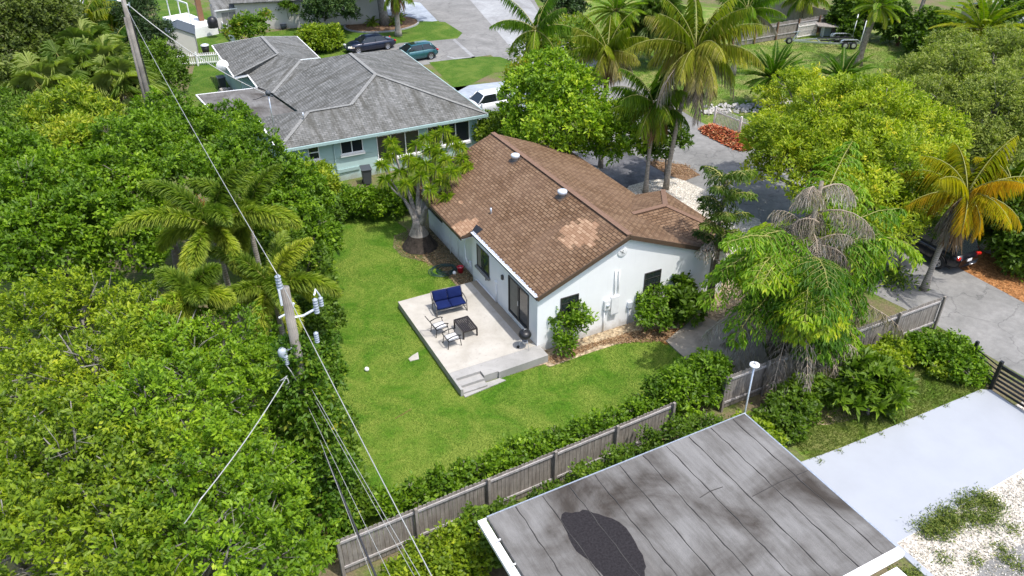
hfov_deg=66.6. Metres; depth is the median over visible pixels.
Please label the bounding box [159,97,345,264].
broadleaf tree
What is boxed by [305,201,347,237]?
back hedge shrub
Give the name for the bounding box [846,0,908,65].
coconut palm
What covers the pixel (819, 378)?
verge shrub
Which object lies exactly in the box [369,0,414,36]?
queen palm
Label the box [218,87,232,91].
recycling crate
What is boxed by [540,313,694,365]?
mulch bed
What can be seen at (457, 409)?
lawn
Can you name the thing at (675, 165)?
fallen leaves
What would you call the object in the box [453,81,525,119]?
driveway
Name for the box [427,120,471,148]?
window
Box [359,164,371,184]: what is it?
wheelie bin
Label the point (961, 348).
verge shrub
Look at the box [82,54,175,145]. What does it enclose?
fan palm
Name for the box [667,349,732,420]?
garden shrub
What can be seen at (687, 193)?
gravel bed
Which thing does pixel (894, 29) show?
garden shrub
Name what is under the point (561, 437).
hedge shrub
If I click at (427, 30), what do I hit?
front lawn
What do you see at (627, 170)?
driveway
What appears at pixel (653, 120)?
coconut palm
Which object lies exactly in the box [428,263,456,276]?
garden hose
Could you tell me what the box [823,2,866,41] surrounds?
garden shrub
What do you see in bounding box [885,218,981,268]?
car
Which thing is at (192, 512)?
overhead wire
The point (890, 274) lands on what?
weeds
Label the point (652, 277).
window
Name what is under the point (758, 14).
queen palm
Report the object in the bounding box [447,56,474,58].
pavement marking
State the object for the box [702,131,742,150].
mound
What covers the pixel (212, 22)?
covered grill
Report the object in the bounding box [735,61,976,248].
broadleaf tree
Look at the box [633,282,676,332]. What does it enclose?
wall shrub
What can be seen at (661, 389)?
garden shrub
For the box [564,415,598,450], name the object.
hedge shrub
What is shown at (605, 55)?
coconut palm
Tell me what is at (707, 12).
yard
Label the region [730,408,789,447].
verge shrub
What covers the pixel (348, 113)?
house
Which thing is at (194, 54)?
overhead wire
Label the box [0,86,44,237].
broadleaf tree
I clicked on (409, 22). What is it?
kerbed bed
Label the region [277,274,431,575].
overhead wire
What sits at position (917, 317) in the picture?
board fence
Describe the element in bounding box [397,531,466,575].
bush
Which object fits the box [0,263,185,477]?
spreading tree
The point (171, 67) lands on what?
broadleaf tree
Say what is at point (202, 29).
terrace
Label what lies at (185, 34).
garden shed
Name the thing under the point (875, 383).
frangipani
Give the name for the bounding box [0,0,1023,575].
ground
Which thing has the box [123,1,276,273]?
overhead wire
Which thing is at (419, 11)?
driveway
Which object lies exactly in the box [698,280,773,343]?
leaf litter
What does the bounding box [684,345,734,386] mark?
garden shrub
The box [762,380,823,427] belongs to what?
verge shrub
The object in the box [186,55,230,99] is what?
side lawn
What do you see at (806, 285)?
fishtail palm
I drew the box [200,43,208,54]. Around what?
waste barrel
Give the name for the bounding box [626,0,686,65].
fan palm
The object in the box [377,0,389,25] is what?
palm tree
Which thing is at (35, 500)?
spreading tree
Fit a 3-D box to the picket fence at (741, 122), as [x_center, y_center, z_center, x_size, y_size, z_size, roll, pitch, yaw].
[16.192,-11.373,55.251,0.195,1.620,5.154,-19,37,-26]
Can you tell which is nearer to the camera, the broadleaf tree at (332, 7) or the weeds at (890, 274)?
the weeds at (890, 274)
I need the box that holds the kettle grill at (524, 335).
[517,329,531,348]
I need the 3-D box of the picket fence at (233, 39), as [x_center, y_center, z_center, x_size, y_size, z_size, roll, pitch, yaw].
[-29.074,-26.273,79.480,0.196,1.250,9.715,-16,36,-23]
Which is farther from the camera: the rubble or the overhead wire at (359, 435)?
the rubble
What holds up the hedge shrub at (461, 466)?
on the lawn at (457, 409)
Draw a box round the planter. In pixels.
[280,24,285,29]
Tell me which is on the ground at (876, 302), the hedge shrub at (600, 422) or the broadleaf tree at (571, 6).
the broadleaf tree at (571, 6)
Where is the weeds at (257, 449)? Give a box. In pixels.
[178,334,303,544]
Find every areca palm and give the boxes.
[64,5,109,26]
[72,0,114,32]
[77,0,118,12]
[87,0,126,36]
[117,25,143,51]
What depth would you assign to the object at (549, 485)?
26.40 m
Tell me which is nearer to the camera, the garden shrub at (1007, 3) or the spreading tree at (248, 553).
the spreading tree at (248, 553)
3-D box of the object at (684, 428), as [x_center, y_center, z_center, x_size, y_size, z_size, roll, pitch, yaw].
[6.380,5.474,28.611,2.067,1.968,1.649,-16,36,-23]
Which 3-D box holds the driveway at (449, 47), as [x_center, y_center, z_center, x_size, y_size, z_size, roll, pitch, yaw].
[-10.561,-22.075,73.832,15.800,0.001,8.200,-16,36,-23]
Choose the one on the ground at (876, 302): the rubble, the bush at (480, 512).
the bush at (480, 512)
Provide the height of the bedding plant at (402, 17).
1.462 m
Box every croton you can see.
[292,159,338,191]
[317,167,346,206]
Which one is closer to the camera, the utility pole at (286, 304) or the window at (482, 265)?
the utility pole at (286, 304)
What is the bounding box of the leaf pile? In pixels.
[698,123,752,151]
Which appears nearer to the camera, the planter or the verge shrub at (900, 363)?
the verge shrub at (900, 363)
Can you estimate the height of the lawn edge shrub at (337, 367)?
3.220 m
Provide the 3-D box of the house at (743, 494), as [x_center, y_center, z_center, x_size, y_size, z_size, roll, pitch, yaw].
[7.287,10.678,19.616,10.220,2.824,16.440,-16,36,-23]
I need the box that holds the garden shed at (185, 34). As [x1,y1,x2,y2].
[164,19,197,55]
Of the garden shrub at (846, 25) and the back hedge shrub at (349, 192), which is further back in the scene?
the garden shrub at (846, 25)
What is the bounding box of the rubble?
[701,96,791,116]
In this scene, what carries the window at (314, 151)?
in the house at (348, 113)
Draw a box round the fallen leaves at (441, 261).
[396,231,472,284]
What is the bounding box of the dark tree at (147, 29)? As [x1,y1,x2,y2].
[104,0,183,59]
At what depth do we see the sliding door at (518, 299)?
34.97 m
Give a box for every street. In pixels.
[413,0,1023,375]
[470,0,572,67]
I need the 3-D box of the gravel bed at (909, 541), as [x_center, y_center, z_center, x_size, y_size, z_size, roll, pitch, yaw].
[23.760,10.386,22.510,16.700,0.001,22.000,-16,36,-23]
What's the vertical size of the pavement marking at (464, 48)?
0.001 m
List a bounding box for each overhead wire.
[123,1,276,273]
[130,6,264,93]
[184,500,199,523]
[199,376,286,499]
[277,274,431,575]
[308,407,389,574]
[312,390,419,575]
[315,400,413,574]
[320,441,371,575]
[323,452,376,575]
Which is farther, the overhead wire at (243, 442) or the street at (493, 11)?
the street at (493, 11)
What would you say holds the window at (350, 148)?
in the house at (348, 113)
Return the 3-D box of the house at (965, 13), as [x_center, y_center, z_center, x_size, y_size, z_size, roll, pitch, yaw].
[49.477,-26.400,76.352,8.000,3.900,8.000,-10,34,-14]
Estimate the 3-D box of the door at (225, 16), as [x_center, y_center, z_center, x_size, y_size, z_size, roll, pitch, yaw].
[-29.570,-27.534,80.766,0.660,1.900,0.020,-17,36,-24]
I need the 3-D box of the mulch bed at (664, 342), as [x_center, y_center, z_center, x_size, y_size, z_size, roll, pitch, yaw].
[7.688,2.222,35.490,3.038,0.001,1.303,-2,33,-3]
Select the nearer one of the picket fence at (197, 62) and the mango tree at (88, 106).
the mango tree at (88, 106)
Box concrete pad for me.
[666,314,768,384]
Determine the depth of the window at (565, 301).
33.97 m
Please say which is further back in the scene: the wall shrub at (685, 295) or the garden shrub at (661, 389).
the wall shrub at (685, 295)
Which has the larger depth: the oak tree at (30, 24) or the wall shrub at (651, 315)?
the oak tree at (30, 24)
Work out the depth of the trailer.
75.01 m
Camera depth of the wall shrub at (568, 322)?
33.92 m
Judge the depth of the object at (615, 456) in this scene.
27.42 m
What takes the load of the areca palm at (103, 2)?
on the ground at (876, 302)
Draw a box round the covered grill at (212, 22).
[207,16,218,28]
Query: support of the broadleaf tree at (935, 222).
on the street at (989, 317)
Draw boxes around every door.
[221,12,230,27]
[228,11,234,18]
[508,275,528,329]
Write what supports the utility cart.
on the yard at (707, 12)
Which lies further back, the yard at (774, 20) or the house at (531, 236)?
the yard at (774, 20)
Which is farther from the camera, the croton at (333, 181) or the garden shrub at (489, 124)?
the garden shrub at (489, 124)
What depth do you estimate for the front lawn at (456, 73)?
70.03 m
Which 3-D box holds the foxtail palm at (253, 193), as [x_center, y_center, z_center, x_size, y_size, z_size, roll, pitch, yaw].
[-10.890,-1.031,32.969,4.192,8.442,4.687,13,35,20]
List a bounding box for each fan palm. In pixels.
[0,50,107,137]
[24,37,122,113]
[36,16,125,55]
[56,33,149,102]
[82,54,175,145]
[617,11,653,63]
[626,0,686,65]
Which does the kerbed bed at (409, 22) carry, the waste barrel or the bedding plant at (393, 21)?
the bedding plant at (393, 21)
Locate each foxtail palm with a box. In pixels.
[109,158,289,346]
[150,261,236,398]
[183,162,302,331]
[206,229,343,339]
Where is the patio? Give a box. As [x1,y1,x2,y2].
[398,281,547,397]
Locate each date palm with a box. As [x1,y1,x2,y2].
[586,0,651,34]
[737,40,808,106]
[809,47,876,84]
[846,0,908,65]
[928,0,1023,63]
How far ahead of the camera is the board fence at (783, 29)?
77.32 m
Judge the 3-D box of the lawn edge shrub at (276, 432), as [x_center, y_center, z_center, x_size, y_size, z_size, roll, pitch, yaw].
[-6.706,5.135,25.632,2.275,5.880,3.064,-16,36,-23]
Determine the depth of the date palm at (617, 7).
66.52 m
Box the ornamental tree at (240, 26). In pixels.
[218,7,277,39]
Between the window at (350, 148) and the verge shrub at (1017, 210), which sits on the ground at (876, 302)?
the verge shrub at (1017, 210)
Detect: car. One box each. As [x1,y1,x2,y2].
[343,32,395,52]
[397,40,438,59]
[469,87,510,110]
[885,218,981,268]
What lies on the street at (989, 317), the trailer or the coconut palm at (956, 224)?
the coconut palm at (956, 224)
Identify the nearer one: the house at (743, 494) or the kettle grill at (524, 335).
the house at (743, 494)
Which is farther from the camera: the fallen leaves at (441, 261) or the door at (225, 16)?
the door at (225, 16)
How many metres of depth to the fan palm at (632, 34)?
68.54 m
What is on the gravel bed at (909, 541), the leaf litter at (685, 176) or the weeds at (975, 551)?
the weeds at (975, 551)
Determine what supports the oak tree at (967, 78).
on the ground at (876, 302)
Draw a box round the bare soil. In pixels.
[393,224,472,284]
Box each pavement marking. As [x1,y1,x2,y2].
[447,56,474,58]
[453,39,474,57]
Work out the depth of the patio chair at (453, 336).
34.24 m
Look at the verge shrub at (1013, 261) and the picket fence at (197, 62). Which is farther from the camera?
the picket fence at (197, 62)
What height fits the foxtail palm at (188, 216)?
9.831 m
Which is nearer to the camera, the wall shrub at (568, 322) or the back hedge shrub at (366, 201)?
the wall shrub at (568, 322)
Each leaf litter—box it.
[645,161,699,180]
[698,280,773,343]
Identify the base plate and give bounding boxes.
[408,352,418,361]
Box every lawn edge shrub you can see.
[261,371,329,462]
[267,288,347,342]
[300,327,351,419]
[332,456,383,520]
[339,405,363,462]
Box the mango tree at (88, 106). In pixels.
[6,75,127,232]
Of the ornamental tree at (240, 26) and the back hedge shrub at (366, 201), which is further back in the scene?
the ornamental tree at (240, 26)
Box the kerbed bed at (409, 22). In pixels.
[343,15,418,32]
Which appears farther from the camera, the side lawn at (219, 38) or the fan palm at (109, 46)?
the side lawn at (219, 38)
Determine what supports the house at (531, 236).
on the ground at (876, 302)
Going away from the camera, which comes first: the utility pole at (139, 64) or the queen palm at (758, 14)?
the utility pole at (139, 64)
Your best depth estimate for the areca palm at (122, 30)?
58.46 m
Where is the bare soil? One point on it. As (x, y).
(448, 258)
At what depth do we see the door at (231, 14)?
80.67 m
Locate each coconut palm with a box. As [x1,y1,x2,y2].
[489,0,576,60]
[568,9,648,168]
[608,65,699,192]
[624,0,769,189]
[898,135,1023,291]
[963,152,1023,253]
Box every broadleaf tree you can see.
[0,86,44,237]
[0,126,173,332]
[56,85,227,268]
[127,35,195,95]
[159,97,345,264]
[235,193,344,310]
[299,0,363,22]
[495,42,652,166]
[501,11,596,79]
[540,0,592,16]
[637,115,694,174]
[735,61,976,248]
[853,192,942,269]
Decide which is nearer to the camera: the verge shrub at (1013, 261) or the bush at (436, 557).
the bush at (436, 557)
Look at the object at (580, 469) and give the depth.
26.96 m
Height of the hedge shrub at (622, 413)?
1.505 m
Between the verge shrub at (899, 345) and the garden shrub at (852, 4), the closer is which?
the verge shrub at (899, 345)
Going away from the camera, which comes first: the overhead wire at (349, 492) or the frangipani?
the overhead wire at (349, 492)
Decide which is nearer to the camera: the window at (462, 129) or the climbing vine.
the climbing vine
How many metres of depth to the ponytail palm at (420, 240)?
41.77 m
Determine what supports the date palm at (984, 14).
on the yard at (707, 12)
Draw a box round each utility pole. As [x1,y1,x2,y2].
[117,0,153,105]
[274,274,326,482]
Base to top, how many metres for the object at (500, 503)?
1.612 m
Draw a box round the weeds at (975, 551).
[888,519,1023,575]
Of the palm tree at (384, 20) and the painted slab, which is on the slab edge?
the painted slab
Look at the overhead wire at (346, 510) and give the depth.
19.77 m
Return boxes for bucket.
[457,265,463,273]
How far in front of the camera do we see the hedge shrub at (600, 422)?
28.88 m
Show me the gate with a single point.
(998, 371)
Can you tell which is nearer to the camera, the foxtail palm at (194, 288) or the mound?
the foxtail palm at (194, 288)
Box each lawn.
[152,0,237,52]
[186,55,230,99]
[240,214,720,537]
[254,21,461,57]
[429,56,512,90]
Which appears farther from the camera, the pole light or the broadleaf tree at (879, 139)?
the broadleaf tree at (879, 139)
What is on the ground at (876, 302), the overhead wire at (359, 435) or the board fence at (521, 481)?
the board fence at (521, 481)
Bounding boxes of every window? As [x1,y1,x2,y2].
[308,147,321,162]
[340,139,364,157]
[376,129,421,160]
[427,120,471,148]
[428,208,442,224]
[474,243,489,280]
[560,293,578,320]
[643,269,661,295]
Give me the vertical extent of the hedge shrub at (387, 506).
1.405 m
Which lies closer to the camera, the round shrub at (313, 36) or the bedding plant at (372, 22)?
the round shrub at (313, 36)
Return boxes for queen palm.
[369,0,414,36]
[712,0,786,75]
[781,0,830,19]
[905,0,925,47]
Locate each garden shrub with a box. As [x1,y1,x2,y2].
[471,107,541,141]
[634,360,704,414]
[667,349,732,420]
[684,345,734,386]
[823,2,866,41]
[829,0,868,20]
[862,0,916,42]
[899,5,965,54]
[990,0,1023,34]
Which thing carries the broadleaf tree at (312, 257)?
on the lawn at (457, 409)
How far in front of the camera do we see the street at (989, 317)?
40.26 m
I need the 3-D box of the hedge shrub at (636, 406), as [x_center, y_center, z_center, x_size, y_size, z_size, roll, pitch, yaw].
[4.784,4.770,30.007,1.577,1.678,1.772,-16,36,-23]
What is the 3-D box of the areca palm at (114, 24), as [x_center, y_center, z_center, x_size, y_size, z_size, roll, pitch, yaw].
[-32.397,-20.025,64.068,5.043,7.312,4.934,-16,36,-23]
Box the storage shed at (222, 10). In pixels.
[208,0,236,32]
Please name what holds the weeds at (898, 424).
on the painted slab
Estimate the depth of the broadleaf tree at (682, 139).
48.10 m
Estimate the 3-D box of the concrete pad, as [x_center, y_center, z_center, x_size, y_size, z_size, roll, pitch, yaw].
[9.268,2.608,34.824,3.932,0.070,4.936,-16,36,-23]
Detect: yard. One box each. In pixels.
[583,0,1016,153]
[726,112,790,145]
[748,1,786,24]
[776,330,986,459]
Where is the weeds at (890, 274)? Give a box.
[872,241,1023,299]
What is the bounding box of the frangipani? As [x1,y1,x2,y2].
[820,344,920,423]
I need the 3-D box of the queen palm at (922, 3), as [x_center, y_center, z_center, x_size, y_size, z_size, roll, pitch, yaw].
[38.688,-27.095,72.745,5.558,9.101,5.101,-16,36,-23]
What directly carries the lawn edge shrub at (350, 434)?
on the lawn at (457, 409)
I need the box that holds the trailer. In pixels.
[784,14,866,48]
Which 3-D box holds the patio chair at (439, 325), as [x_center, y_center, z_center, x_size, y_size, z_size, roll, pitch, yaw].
[-3.365,1.641,34.954,0.914,0.967,0.627,-18,36,-25]
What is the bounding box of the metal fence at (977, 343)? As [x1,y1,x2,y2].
[972,340,997,384]
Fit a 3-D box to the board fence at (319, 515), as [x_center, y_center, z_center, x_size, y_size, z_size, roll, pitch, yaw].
[-7.411,6.664,26.955,0.176,1.880,5.397,-19,37,-26]
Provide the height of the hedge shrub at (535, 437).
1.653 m
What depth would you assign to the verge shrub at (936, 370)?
32.55 m
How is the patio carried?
on the lawn at (457, 409)
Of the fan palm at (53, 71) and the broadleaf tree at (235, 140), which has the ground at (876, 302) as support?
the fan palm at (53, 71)
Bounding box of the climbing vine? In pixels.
[269,326,365,553]
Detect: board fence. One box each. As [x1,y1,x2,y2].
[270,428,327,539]
[336,402,675,575]
[719,332,850,412]
[731,15,826,45]
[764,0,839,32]
[843,296,946,363]
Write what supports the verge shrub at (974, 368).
on the yard at (803, 454)
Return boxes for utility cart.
[814,22,838,36]
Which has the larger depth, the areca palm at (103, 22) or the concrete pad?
the areca palm at (103, 22)
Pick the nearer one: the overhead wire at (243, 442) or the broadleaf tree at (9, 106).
the overhead wire at (243, 442)
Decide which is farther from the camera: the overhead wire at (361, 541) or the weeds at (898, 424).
the weeds at (898, 424)
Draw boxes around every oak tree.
[0,0,88,97]
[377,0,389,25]
[883,20,1023,168]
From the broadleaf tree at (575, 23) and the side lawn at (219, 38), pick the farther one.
the side lawn at (219, 38)
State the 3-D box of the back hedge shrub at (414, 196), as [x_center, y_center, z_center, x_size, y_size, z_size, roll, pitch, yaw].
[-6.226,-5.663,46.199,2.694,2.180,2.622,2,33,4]
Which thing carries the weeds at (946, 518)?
on the gravel bed at (909, 541)
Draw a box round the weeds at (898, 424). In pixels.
[815,389,981,465]
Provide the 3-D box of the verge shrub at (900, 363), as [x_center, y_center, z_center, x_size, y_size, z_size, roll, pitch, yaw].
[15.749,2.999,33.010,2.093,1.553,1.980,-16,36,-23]
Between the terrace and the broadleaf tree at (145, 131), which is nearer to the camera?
the broadleaf tree at (145, 131)
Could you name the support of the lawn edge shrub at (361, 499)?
on the lawn at (457, 409)
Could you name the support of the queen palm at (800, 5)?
on the yard at (707, 12)
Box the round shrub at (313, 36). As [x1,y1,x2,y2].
[293,22,345,51]
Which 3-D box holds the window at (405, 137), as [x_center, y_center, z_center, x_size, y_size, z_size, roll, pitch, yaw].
[-7.314,-9.203,50.450,3.031,1.736,0.150,-15,35,-22]
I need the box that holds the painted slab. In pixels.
[802,389,1023,575]
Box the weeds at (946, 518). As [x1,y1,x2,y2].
[900,481,1011,544]
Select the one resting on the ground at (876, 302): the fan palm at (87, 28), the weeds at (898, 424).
the fan palm at (87, 28)
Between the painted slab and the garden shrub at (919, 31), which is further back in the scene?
the garden shrub at (919, 31)
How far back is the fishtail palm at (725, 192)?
34.58 m
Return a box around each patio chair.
[425,316,448,337]
[441,328,461,349]
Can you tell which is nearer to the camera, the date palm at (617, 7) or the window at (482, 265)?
the window at (482, 265)
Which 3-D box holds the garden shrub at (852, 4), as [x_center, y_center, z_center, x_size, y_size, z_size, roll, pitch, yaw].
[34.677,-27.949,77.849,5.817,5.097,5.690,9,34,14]
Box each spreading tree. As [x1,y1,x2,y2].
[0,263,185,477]
[0,373,225,575]
[76,293,284,502]
[89,398,342,575]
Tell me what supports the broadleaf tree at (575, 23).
on the ground at (876, 302)
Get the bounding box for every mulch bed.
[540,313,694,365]
[651,328,679,344]
[799,404,865,424]
[960,250,1023,301]
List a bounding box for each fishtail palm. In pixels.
[691,165,758,302]
[696,141,925,394]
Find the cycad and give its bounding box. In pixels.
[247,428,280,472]
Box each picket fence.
[177,52,219,65]
[221,21,236,40]
[713,106,756,139]
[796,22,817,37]
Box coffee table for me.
[453,316,477,339]
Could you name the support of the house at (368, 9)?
on the ground at (876, 302)
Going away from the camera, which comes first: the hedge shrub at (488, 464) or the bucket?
the hedge shrub at (488, 464)
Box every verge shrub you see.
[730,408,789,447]
[750,397,811,447]
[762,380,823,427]
[786,371,841,413]
[862,339,911,375]
[877,330,925,368]
[903,326,956,367]
[925,358,970,383]
[927,328,987,366]
[943,355,993,388]
[972,166,1023,249]
[974,220,1023,276]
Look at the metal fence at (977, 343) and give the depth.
32.33 m
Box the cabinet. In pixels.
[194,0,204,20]
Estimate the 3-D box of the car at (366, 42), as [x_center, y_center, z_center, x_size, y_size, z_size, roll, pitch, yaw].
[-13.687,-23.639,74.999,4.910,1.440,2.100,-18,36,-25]
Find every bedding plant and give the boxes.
[365,15,379,26]
[388,15,401,24]
[391,11,407,20]
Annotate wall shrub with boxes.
[548,299,599,359]
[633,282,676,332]
[661,270,707,327]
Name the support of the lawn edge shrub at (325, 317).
on the lawn at (457, 409)
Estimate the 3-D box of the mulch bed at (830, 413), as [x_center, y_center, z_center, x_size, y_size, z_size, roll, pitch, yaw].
[12.974,4.870,31.279,3.774,0.001,1.798,0,33,0]
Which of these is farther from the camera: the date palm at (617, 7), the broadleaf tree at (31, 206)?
the date palm at (617, 7)
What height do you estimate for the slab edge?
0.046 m
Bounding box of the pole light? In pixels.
[744,361,759,412]
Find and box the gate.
[988,360,1023,406]
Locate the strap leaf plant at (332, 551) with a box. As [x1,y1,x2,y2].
[314,527,355,572]
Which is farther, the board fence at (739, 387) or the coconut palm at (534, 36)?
the coconut palm at (534, 36)
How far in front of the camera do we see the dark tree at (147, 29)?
60.85 m
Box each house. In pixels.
[196,36,487,180]
[229,0,378,29]
[412,132,731,349]
[478,413,906,575]
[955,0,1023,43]
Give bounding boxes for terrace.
[162,0,218,37]
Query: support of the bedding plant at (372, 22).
on the kerbed bed at (409, 22)
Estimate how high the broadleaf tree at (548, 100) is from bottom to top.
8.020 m
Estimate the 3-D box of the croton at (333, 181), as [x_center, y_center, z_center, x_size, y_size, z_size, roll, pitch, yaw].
[-10.651,-5.298,45.040,2.544,2.678,3.568,-3,33,-4]
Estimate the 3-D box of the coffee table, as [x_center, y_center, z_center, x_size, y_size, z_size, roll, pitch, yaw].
[-2.093,1.787,35.201,0.720,0.435,1.090,-16,36,-23]
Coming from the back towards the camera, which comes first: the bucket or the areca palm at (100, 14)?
the areca palm at (100, 14)
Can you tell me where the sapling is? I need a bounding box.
[275,0,299,19]
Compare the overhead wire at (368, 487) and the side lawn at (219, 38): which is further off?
the side lawn at (219, 38)
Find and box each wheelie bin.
[215,75,225,88]
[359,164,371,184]
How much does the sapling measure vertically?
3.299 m
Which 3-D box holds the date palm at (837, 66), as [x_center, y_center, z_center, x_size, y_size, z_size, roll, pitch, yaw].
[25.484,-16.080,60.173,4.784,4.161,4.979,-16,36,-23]
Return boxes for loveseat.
[430,285,467,316]
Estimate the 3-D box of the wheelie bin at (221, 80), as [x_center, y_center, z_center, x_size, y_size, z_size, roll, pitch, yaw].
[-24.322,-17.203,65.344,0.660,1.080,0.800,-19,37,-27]
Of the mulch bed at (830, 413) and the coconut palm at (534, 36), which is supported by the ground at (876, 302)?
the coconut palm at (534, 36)
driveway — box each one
[367,35,492,64]
[384,0,436,20]
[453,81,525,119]
[572,141,664,187]
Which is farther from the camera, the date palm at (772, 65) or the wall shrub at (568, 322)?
the date palm at (772, 65)
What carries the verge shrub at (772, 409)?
on the ground at (876, 302)
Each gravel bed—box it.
[627,178,760,255]
[897,402,1023,575]
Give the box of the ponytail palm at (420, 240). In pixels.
[372,125,474,254]
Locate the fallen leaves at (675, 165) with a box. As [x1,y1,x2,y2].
[651,158,699,175]
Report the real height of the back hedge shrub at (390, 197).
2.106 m
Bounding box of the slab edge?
[898,469,1023,574]
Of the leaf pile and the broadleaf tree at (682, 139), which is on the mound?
the leaf pile
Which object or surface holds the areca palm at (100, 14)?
on the ground at (876, 302)
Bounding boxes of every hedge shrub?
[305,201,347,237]
[333,184,363,218]
[346,183,382,220]
[365,483,414,521]
[370,182,407,219]
[392,175,415,211]
[398,470,436,516]
[421,461,462,501]
[447,456,483,490]
[469,448,510,482]
[489,433,535,473]
[521,426,554,458]
[541,424,574,452]
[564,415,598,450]
[579,407,619,438]
[602,403,634,425]
[617,394,651,421]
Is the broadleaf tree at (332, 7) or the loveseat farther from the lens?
the broadleaf tree at (332, 7)
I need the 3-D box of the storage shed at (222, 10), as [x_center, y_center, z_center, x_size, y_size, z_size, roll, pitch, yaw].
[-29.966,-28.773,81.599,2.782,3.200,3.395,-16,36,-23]
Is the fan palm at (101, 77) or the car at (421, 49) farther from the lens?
the car at (421, 49)
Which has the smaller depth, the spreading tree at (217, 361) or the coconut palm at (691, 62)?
the spreading tree at (217, 361)
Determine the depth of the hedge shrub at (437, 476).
26.70 m
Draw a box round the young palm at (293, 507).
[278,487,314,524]
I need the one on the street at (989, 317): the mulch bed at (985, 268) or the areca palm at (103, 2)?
the mulch bed at (985, 268)
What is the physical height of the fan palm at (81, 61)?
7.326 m
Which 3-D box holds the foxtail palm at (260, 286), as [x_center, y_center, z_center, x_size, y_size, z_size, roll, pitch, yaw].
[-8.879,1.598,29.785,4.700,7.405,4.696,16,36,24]
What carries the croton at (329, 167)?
on the ground at (876, 302)

